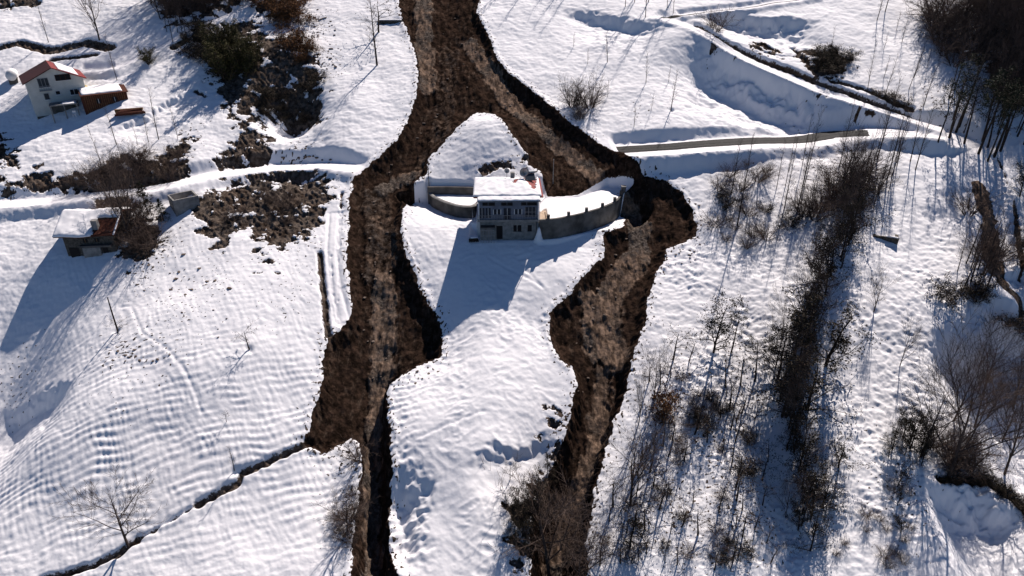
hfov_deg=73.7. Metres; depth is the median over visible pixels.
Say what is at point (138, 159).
bare shrub
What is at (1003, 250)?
bare shrub
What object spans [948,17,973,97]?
slender tree
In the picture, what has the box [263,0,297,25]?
rusty shrub
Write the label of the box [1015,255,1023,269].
evergreen tree
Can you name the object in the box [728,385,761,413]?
orchard tree
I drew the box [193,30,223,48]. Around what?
leafy shrub
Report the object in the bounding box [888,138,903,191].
slender tree
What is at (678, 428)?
orchard tree
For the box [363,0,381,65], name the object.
slender tree
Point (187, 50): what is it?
leafy shrub
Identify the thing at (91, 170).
bare shrub
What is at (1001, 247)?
slender tree
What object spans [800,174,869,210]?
bare shrub
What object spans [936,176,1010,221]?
bare shrub
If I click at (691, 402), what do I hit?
bare shrub
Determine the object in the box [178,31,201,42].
leafy shrub
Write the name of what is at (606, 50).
slender tree
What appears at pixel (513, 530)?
evergreen tree
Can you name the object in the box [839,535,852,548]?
bare shrub
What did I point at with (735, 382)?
orchard tree
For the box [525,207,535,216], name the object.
window
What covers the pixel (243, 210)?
bare shrub
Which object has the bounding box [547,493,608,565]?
bare shrub
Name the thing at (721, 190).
bare shrub
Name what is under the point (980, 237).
slender tree
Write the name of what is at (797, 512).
evergreen tree
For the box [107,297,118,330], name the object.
utility pole
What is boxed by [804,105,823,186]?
slender tree
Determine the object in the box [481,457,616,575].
bare tree
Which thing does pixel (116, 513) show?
bare tree
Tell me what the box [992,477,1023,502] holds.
leafy shrub
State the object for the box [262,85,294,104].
leafy shrub
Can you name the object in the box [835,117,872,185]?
bare tree
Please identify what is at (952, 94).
pine tree
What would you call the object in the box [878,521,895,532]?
bare shrub
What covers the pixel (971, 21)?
bare shrub
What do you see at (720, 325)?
evergreen tree
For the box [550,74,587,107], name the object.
bare shrub
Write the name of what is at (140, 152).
bare shrub
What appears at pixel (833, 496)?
evergreen tree
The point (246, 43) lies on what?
juniper bush
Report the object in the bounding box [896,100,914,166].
slender tree
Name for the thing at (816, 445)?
bare tree
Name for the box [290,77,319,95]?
leafy shrub
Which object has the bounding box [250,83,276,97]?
leafy shrub
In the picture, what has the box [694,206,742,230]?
bare shrub
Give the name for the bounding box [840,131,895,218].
bare tree
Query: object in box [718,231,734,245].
bare shrub
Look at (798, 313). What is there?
evergreen tree
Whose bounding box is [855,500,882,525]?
bare shrub
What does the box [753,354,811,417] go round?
evergreen tree
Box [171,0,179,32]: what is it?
slender tree
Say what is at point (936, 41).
bare shrub
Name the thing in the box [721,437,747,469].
orchard tree
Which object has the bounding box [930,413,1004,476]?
bare shrub
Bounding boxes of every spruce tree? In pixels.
[132,180,156,219]
[155,198,170,222]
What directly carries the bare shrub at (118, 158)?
on the ground
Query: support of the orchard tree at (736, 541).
on the ground
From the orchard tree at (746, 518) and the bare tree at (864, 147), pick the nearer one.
the orchard tree at (746, 518)
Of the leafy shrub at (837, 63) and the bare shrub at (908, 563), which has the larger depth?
the leafy shrub at (837, 63)
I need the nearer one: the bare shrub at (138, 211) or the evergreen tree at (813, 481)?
the evergreen tree at (813, 481)
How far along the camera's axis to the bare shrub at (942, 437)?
107.15 m
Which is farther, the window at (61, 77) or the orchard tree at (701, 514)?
the window at (61, 77)
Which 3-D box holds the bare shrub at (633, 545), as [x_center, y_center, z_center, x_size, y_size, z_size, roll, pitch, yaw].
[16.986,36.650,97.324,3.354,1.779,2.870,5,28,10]
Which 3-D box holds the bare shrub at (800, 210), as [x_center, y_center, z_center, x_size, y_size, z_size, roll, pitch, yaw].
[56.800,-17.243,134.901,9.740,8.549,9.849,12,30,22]
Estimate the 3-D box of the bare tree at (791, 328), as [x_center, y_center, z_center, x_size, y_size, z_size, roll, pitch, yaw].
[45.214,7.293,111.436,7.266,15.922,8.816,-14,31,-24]
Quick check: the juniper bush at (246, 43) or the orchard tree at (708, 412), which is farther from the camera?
the juniper bush at (246, 43)
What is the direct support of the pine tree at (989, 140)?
on the ground
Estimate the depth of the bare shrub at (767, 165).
142.75 m
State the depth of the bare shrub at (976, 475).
104.62 m
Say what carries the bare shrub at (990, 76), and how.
on the ground
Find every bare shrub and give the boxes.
[51,169,88,187]
[60,155,107,190]
[70,158,106,179]
[79,143,122,175]
[79,157,115,187]
[84,190,117,207]
[99,203,161,234]
[101,150,127,164]
[103,135,155,170]
[103,191,167,226]
[105,156,134,173]
[105,209,172,257]
[107,194,152,221]
[109,220,157,256]
[109,224,132,241]
[114,221,160,244]
[117,160,152,181]
[123,141,161,161]
[124,221,163,241]
[133,152,171,175]
[146,158,185,181]
[150,0,193,17]
[150,0,211,14]
[161,150,185,166]
[162,140,188,158]
[188,0,224,12]
[215,209,238,223]
[231,199,253,216]
[253,187,281,202]
[266,191,305,210]
[276,215,300,225]
[321,509,358,549]
[326,493,367,526]
[326,506,348,526]
[329,522,345,538]
[334,434,382,470]
[337,481,358,499]
[338,500,361,516]
[345,527,359,546]
[512,500,568,567]
[541,473,583,519]
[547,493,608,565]
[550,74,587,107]
[552,510,618,573]
[566,94,594,118]
[568,64,610,110]
[568,105,584,120]
[569,86,589,105]
[597,533,613,548]
[613,543,642,567]
[614,490,652,515]
[623,537,642,551]
[652,408,683,431]
[660,428,692,444]
[668,452,688,467]
[670,437,691,455]
[671,365,695,384]
[672,411,700,429]
[674,539,701,562]
[685,395,698,404]
[686,396,724,415]
[687,387,710,400]
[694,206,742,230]
[695,7,743,32]
[699,514,731,544]
[705,386,721,399]
[706,530,737,553]
[707,167,738,191]
[712,444,731,453]
[712,486,734,506]
[718,162,743,179]
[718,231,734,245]
[719,188,733,197]
[721,210,736,222]
[726,170,763,191]
[726,193,767,219]
[726,221,742,230]
[737,233,761,249]
[739,217,765,239]
[739,422,763,445]
[740,159,784,182]
[746,212,783,243]
[759,160,776,173]
[780,179,824,220]
[783,181,843,224]
[799,180,857,213]
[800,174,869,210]
[808,155,870,199]
[809,162,874,205]
[817,152,895,184]
[826,139,907,182]
[827,164,887,189]
[831,545,842,558]
[833,175,883,213]
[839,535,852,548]
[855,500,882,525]
[860,161,903,193]
[862,524,874,533]
[870,541,898,565]
[872,510,888,522]
[877,554,902,572]
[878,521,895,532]
[882,474,912,493]
[885,542,909,558]
[894,554,912,567]
[899,532,912,543]
[901,0,968,24]
[903,0,953,15]
[903,488,918,497]
[908,4,976,45]
[909,14,959,34]
[916,414,967,453]
[917,423,1007,474]
[920,16,996,52]
[920,34,969,55]
[921,0,985,31]
[922,2,984,38]
[925,32,994,66]
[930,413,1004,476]
[930,432,1022,482]
[935,0,978,23]
[936,4,1010,40]
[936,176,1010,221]
[936,431,985,485]
[940,0,991,19]
[944,26,1016,66]
[947,35,989,57]
[949,0,993,20]
[950,410,1008,451]
[950,433,999,471]
[957,219,1023,271]
[963,216,1023,262]
[977,56,1023,84]
[981,81,1023,112]
[982,62,1023,91]
[987,68,1023,102]
[988,66,1023,98]
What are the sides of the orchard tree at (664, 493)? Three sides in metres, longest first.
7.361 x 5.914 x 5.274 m
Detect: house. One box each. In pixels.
[19,60,87,118]
[473,172,547,242]
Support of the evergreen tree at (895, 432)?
on the ground
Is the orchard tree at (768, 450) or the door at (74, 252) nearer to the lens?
the orchard tree at (768, 450)
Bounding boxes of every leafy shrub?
[172,33,206,58]
[177,17,212,36]
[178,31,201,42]
[184,18,228,41]
[185,43,204,61]
[189,45,207,65]
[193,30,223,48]
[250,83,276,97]
[250,96,269,107]
[256,102,275,115]
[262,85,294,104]
[267,104,285,112]
[276,111,292,119]
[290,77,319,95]
[293,108,318,123]
[303,66,330,83]
[650,481,673,497]
[658,536,670,550]
[673,505,689,523]
[681,405,706,421]
[693,409,723,437]
[703,392,723,406]
[708,545,736,569]
[709,399,737,416]
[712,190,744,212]
[721,534,734,544]
[725,534,757,562]
[731,457,762,481]
[738,427,758,448]
[757,201,776,214]
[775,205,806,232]
[805,50,834,66]
[809,43,834,56]
[813,56,843,68]
[813,61,850,77]
[817,50,846,68]
[819,42,852,55]
[834,54,857,63]
[837,50,863,59]
[868,87,901,100]
[883,90,913,105]
[923,269,976,312]
[936,471,954,483]
[938,468,957,486]
[938,473,964,485]
[952,472,972,484]
[958,268,1005,301]
[963,472,985,484]
[964,286,999,306]
[967,462,1000,490]
[979,467,1010,495]
[985,305,1023,331]
[988,477,1012,503]
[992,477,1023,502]
[996,482,1018,501]
[1006,493,1020,506]
[1007,493,1023,519]
[1011,321,1023,344]
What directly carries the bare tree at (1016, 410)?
on the ground
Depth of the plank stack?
153.86 m
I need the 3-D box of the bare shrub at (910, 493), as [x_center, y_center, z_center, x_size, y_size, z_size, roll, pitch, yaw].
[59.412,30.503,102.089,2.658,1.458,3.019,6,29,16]
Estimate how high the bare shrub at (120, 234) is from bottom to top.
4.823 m
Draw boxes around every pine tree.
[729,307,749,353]
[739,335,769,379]
[934,63,983,138]
[937,78,967,142]
[949,53,999,132]
[953,78,998,143]
[973,65,1021,141]
[973,69,1023,154]
[978,84,1012,147]
[987,88,1023,161]
[992,81,1023,151]
[993,78,1023,157]
[993,83,1023,144]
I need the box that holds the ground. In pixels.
[0,0,1023,575]
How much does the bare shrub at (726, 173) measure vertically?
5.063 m
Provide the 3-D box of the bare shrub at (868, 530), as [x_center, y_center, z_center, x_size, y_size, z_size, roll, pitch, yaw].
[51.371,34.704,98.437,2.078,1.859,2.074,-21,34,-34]
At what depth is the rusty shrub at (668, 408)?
108.18 m
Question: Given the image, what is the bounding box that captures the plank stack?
[114,107,145,116]
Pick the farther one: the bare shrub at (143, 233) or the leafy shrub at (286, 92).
the leafy shrub at (286, 92)
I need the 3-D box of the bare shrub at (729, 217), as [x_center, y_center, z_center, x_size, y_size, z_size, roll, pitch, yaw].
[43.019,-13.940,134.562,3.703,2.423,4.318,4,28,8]
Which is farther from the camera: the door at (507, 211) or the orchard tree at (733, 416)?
the door at (507, 211)
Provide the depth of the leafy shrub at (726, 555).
95.88 m
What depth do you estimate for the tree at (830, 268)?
120.95 m
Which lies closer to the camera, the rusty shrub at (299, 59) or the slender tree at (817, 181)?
the slender tree at (817, 181)
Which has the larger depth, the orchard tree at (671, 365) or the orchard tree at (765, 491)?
the orchard tree at (671, 365)
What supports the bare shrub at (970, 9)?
on the ground
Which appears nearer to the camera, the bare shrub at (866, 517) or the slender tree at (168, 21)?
the bare shrub at (866, 517)
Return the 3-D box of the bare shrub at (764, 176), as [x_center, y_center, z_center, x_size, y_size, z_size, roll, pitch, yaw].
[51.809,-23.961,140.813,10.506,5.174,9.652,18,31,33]
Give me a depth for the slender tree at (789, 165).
138.17 m
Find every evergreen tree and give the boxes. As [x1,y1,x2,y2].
[501,489,529,533]
[502,517,524,549]
[503,476,534,520]
[509,505,538,547]
[516,526,537,544]
[516,535,535,559]
[518,489,541,533]
[519,479,532,504]
[525,480,563,521]
[529,477,546,501]
[531,465,551,488]
[536,451,554,473]
[545,465,557,483]
[610,494,657,553]
[685,287,752,359]
[745,284,846,374]
[749,351,833,428]
[750,320,820,383]
[750,345,864,426]
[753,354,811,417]
[768,437,831,502]
[769,412,829,477]
[774,408,810,453]
[778,365,812,406]
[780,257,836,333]
[781,310,823,367]
[781,396,812,437]
[781,410,811,465]
[783,488,820,539]
[783,499,839,556]
[784,343,820,388]
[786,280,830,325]
[786,312,823,358]
[791,463,847,528]
[792,457,835,500]
[794,297,826,336]
[795,482,814,514]
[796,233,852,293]
[799,264,839,335]
[800,299,886,378]
[800,470,857,518]
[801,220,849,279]
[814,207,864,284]
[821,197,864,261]
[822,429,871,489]
[827,196,867,247]
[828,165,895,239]
[877,411,906,456]
[881,429,899,460]
[885,454,920,487]
[888,480,909,508]
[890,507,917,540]
[892,399,919,445]
[897,422,923,455]
[899,404,934,445]
[899,409,940,457]
[911,430,936,461]
[912,434,935,465]
[913,415,942,450]
[914,404,940,450]
[1007,158,1023,198]
[1011,228,1023,256]
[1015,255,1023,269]
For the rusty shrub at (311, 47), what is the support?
on the ground
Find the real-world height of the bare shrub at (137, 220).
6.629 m
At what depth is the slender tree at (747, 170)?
130.36 m
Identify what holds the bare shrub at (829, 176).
on the ground
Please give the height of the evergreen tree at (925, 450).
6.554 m
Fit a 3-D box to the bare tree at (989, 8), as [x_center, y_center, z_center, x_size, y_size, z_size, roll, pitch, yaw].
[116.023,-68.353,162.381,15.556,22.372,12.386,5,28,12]
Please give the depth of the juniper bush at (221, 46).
161.41 m
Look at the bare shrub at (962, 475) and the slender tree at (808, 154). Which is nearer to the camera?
the bare shrub at (962, 475)
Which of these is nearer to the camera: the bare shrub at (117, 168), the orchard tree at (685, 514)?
the orchard tree at (685, 514)
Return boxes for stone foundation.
[873,234,898,244]
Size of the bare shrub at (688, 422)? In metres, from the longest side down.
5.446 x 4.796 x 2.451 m
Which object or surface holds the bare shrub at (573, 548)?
on the ground
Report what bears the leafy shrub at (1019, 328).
on the ground
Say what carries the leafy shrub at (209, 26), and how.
on the ground
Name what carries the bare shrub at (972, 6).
on the ground
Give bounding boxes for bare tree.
[43,461,167,547]
[67,0,104,40]
[75,139,147,246]
[98,157,152,223]
[146,1,160,18]
[307,470,379,542]
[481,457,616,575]
[497,452,521,477]
[564,511,635,575]
[589,410,673,505]
[630,356,663,422]
[636,335,680,398]
[755,319,825,399]
[763,282,823,366]
[769,344,813,429]
[770,364,820,439]
[770,471,806,517]
[778,238,826,312]
[787,461,841,521]
[790,416,829,466]
[795,207,845,280]
[799,268,849,331]
[814,184,885,266]
[829,174,874,238]
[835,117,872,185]
[837,118,875,186]
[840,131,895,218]
[843,134,893,201]
[864,257,901,311]
[895,346,997,448]
[900,287,1023,478]
[900,308,929,365]
[941,338,1011,419]
[953,0,980,23]
[960,335,1023,427]
[964,0,1010,41]
[966,301,1023,393]
[971,372,1023,440]
[972,357,1023,415]
[980,369,1023,475]
[992,340,1023,408]
[1007,348,1023,432]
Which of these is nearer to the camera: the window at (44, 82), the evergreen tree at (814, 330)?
the evergreen tree at (814, 330)
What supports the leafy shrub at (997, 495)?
on the ground
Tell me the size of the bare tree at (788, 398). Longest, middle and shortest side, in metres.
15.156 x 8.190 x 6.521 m
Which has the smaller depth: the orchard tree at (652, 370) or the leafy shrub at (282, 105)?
the orchard tree at (652, 370)
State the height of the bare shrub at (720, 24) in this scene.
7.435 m
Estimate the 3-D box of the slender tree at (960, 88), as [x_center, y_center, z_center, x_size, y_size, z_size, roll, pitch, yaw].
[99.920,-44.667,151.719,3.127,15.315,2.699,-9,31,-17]
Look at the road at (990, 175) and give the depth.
145.59 m
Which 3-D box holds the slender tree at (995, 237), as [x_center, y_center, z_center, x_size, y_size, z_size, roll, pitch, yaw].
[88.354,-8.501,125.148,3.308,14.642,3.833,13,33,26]
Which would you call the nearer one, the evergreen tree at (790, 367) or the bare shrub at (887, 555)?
the bare shrub at (887, 555)
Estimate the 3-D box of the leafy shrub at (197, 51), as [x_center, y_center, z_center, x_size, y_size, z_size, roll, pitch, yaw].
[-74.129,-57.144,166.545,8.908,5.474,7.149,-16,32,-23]
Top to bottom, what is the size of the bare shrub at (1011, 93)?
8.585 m
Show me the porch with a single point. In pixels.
(57, 107)
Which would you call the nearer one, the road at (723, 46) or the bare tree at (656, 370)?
the bare tree at (656, 370)
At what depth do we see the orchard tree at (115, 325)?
117.25 m
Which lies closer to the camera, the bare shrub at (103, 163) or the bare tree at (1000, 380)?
the bare tree at (1000, 380)
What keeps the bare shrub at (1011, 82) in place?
on the ground
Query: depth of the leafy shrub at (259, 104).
158.72 m
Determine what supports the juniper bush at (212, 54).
on the ground
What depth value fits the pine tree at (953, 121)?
145.28 m
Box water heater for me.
[524,171,535,180]
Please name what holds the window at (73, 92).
in the house at (46, 82)
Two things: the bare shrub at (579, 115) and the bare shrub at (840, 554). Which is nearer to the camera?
the bare shrub at (840, 554)
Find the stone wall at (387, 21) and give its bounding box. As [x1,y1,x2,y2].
[379,19,401,24]
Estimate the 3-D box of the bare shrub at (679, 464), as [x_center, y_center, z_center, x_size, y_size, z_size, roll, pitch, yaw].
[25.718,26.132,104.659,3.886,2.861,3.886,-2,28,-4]
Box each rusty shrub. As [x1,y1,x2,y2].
[246,0,279,8]
[257,0,283,15]
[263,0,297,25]
[268,24,304,47]
[269,2,300,19]
[270,0,313,6]
[272,16,293,30]
[273,28,319,55]
[281,0,305,16]
[288,4,319,25]
[290,26,312,43]
[290,48,314,64]
[303,40,325,54]
[644,377,687,425]
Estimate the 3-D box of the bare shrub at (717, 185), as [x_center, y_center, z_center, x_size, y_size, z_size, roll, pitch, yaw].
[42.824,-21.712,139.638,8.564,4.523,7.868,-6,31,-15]
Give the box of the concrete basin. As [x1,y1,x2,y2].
[167,190,199,215]
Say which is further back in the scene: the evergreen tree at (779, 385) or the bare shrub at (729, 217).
the bare shrub at (729, 217)
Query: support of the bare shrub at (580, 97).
on the ground
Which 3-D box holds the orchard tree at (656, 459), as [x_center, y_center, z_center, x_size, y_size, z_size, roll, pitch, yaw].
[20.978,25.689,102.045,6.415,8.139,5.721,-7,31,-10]
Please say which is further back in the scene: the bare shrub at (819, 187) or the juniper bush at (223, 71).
the juniper bush at (223, 71)
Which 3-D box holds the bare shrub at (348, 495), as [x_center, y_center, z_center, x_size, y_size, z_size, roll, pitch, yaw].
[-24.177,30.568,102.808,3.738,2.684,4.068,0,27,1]
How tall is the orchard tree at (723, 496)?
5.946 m
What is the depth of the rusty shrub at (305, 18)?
175.76 m
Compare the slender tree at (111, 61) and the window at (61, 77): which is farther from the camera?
the slender tree at (111, 61)
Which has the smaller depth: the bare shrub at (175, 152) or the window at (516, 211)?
the window at (516, 211)
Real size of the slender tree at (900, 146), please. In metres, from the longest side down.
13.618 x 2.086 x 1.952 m
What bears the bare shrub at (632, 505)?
on the ground
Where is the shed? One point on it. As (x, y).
(94, 98)
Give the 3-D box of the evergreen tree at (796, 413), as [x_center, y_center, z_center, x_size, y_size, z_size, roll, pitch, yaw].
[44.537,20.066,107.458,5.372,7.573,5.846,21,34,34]
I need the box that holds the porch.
[49,100,79,122]
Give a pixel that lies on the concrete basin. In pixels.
(180, 203)
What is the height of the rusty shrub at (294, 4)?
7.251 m
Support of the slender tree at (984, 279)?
on the ground
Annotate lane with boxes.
[672,0,801,18]
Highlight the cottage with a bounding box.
[52,207,131,257]
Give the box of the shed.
[77,83,127,114]
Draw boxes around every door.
[69,248,80,257]
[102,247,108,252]
[496,225,502,238]
[504,208,510,218]
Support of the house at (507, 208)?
on the ground
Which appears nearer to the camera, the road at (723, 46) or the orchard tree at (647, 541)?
the orchard tree at (647, 541)
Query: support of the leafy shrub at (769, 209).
on the ground
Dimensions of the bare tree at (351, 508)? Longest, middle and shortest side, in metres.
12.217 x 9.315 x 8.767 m
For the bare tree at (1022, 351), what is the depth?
118.89 m
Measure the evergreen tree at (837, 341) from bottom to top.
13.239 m
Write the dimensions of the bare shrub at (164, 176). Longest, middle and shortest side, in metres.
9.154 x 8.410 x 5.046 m
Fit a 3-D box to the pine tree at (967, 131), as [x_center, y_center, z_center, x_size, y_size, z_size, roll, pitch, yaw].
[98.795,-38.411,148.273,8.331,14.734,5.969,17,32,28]
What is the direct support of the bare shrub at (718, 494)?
on the ground
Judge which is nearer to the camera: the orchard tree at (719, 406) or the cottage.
the orchard tree at (719, 406)
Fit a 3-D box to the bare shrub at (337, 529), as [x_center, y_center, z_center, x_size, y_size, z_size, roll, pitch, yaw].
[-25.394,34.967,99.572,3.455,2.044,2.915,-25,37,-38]
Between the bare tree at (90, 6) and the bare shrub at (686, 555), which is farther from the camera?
the bare tree at (90, 6)
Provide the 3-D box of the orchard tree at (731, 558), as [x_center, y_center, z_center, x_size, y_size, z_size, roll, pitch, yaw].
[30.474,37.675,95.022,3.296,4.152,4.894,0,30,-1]
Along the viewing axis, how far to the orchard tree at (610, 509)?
99.58 m
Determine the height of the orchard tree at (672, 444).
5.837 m
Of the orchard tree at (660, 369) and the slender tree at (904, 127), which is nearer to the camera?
the orchard tree at (660, 369)
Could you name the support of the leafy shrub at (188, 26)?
on the ground
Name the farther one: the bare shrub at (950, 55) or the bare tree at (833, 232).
the bare shrub at (950, 55)
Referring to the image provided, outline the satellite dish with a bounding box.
[520,167,528,176]
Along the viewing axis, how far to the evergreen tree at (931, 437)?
105.38 m
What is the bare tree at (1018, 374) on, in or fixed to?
on the ground
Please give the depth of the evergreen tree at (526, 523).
97.06 m
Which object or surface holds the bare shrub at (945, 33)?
on the ground
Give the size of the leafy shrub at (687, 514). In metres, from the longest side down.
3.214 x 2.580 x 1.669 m
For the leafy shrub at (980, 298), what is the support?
on the ground
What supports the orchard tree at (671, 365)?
on the ground
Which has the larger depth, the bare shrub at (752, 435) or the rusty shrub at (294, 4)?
the rusty shrub at (294, 4)
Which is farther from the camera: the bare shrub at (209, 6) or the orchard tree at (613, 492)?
the bare shrub at (209, 6)
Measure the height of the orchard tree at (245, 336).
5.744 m
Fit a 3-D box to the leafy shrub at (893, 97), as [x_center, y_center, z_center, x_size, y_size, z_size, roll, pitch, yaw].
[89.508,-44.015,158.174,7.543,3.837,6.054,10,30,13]
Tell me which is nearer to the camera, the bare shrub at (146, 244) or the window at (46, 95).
the bare shrub at (146, 244)
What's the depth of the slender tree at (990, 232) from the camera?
125.29 m
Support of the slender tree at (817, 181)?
on the ground
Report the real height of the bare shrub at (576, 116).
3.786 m
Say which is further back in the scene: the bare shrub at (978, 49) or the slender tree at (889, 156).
the bare shrub at (978, 49)
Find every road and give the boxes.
[597,113,1023,334]
[646,9,957,139]
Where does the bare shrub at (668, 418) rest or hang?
on the ground
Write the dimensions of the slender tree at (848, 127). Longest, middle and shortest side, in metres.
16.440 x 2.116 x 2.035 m
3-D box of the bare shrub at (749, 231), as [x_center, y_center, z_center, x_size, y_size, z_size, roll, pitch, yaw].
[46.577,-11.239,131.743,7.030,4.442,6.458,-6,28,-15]
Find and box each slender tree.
[36,2,48,41]
[86,125,100,161]
[102,103,116,144]
[104,34,116,78]
[141,108,148,141]
[148,88,158,139]
[159,1,169,31]
[160,0,172,41]
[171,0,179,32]
[175,0,183,38]
[225,447,235,470]
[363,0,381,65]
[603,34,609,61]
[669,68,679,110]
[730,138,744,194]
[733,133,756,224]
[776,140,786,188]
[784,138,800,208]
[785,133,797,185]
[797,141,816,209]
[802,115,813,165]
[802,123,815,185]
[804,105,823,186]
[810,156,821,206]
[813,159,823,204]
[838,139,854,197]
[839,91,858,165]
[867,36,876,90]
[867,104,891,182]
[868,115,881,153]
[873,152,891,208]
[878,69,902,153]
[878,126,900,195]
[884,53,898,94]
[886,90,912,180]
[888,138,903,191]
[892,114,911,172]
[894,91,916,161]
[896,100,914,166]
[909,33,929,88]
[910,94,925,161]
[915,100,935,169]
[923,56,940,106]
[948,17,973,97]
[952,57,971,119]
[952,61,976,130]
[957,220,972,271]
[959,37,994,127]
[963,55,991,133]
[963,227,989,287]
[966,200,994,264]
[966,216,993,282]
[970,206,992,268]
[974,244,994,298]
[977,200,1007,269]
[977,230,1005,293]
[985,207,1008,270]
[986,239,1004,288]
[987,67,1006,124]
[988,217,1019,283]
[997,55,1022,134]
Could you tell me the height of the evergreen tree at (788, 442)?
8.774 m
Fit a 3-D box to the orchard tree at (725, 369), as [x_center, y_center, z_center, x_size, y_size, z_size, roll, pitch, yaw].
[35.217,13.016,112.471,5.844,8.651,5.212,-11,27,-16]
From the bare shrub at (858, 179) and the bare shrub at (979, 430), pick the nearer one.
the bare shrub at (979, 430)
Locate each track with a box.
[0,161,369,207]
[74,0,263,71]
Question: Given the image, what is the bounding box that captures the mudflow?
[305,0,697,575]
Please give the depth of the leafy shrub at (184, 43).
168.24 m
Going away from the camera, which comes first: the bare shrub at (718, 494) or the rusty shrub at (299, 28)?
the bare shrub at (718, 494)
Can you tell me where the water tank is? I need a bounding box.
[5,68,17,84]
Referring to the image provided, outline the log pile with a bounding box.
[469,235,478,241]
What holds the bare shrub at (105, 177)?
on the ground
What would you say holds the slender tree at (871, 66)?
on the ground
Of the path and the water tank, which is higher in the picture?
the water tank
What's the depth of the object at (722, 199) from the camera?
136.82 m
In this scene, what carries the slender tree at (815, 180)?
on the ground
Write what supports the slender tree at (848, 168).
on the ground
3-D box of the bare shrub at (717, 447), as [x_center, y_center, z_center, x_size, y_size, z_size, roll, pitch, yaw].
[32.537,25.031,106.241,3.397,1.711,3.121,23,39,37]
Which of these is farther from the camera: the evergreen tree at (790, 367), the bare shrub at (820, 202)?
the bare shrub at (820, 202)
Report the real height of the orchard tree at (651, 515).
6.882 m
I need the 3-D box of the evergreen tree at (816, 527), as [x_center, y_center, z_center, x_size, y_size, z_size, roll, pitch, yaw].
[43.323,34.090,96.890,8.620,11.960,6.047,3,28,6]
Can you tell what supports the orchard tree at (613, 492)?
on the ground
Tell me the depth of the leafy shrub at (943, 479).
104.97 m
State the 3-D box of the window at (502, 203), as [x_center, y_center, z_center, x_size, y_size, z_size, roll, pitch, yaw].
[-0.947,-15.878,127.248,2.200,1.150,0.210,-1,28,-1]
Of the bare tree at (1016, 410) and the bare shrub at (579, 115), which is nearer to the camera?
the bare tree at (1016, 410)
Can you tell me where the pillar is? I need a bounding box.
[621,185,625,193]
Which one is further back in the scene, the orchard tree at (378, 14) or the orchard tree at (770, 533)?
the orchard tree at (378, 14)
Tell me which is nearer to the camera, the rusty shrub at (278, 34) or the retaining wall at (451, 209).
the retaining wall at (451, 209)
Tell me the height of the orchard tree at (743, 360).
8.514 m
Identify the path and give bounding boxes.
[321,203,352,329]
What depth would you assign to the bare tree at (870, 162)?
132.06 m
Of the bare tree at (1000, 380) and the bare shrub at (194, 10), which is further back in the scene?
the bare shrub at (194, 10)
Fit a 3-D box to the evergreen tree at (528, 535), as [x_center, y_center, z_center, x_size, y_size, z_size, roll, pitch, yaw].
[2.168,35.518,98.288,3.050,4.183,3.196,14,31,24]
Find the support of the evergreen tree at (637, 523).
on the ground
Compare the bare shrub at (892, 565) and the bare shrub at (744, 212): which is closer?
the bare shrub at (892, 565)
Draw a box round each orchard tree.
[105,315,126,333]
[232,318,257,349]
[357,0,393,32]
[589,536,614,565]
[597,456,654,493]
[597,468,636,506]
[601,537,634,563]
[602,499,620,521]
[606,509,646,554]
[622,471,654,496]
[626,428,660,462]
[627,538,649,563]
[631,493,665,539]
[636,531,662,553]
[637,433,673,472]
[637,463,667,486]
[642,359,660,385]
[646,357,671,384]
[651,466,682,516]
[652,414,691,440]
[655,426,687,456]
[655,471,683,503]
[655,508,681,535]
[658,546,674,561]
[659,421,675,446]
[661,356,680,377]
[665,538,693,574]
[666,323,695,360]
[667,428,700,461]
[674,498,699,529]
[676,394,720,434]
[681,501,721,535]
[685,333,701,361]
[686,482,705,504]
[693,418,719,442]
[695,408,719,420]
[703,541,736,570]
[704,369,748,409]
[706,351,735,387]
[711,399,731,418]
[712,480,730,515]
[713,418,732,452]
[718,379,733,395]
[719,392,745,429]
[719,546,741,569]
[720,506,764,537]
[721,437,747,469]
[723,448,757,476]
[723,524,761,558]
[724,468,760,501]
[725,409,761,441]
[725,446,772,488]
[728,352,763,385]
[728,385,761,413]
[729,485,755,510]
[729,506,752,528]
[731,394,761,419]
[744,403,767,420]
[744,502,769,533]
[750,448,776,480]
[755,479,776,505]
[756,521,779,547]
[761,438,776,461]
[765,541,786,564]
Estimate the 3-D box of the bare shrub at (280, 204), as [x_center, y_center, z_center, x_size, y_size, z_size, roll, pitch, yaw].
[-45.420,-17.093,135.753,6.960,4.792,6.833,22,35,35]
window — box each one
[37,78,49,88]
[44,93,50,100]
[54,74,71,81]
[69,88,78,95]
[479,208,484,217]
[482,202,494,205]
[486,208,490,217]
[493,209,500,214]
[501,202,512,205]
[514,209,521,213]
[521,202,536,205]
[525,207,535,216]
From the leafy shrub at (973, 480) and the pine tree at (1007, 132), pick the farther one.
the pine tree at (1007, 132)
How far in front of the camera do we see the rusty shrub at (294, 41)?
166.93 m
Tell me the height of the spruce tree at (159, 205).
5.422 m
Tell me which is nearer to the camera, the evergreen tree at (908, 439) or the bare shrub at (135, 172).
the evergreen tree at (908, 439)
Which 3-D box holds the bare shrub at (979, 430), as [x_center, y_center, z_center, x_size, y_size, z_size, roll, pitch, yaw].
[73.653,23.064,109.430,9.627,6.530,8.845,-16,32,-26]
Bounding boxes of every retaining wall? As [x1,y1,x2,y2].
[427,186,472,203]
[427,191,476,217]
[539,190,622,239]
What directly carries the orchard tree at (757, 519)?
on the ground
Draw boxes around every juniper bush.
[135,46,158,64]
[197,21,232,46]
[200,39,244,80]
[200,40,233,76]
[212,41,241,72]
[213,18,238,49]
[227,44,258,77]
[231,29,260,55]
[235,33,264,69]

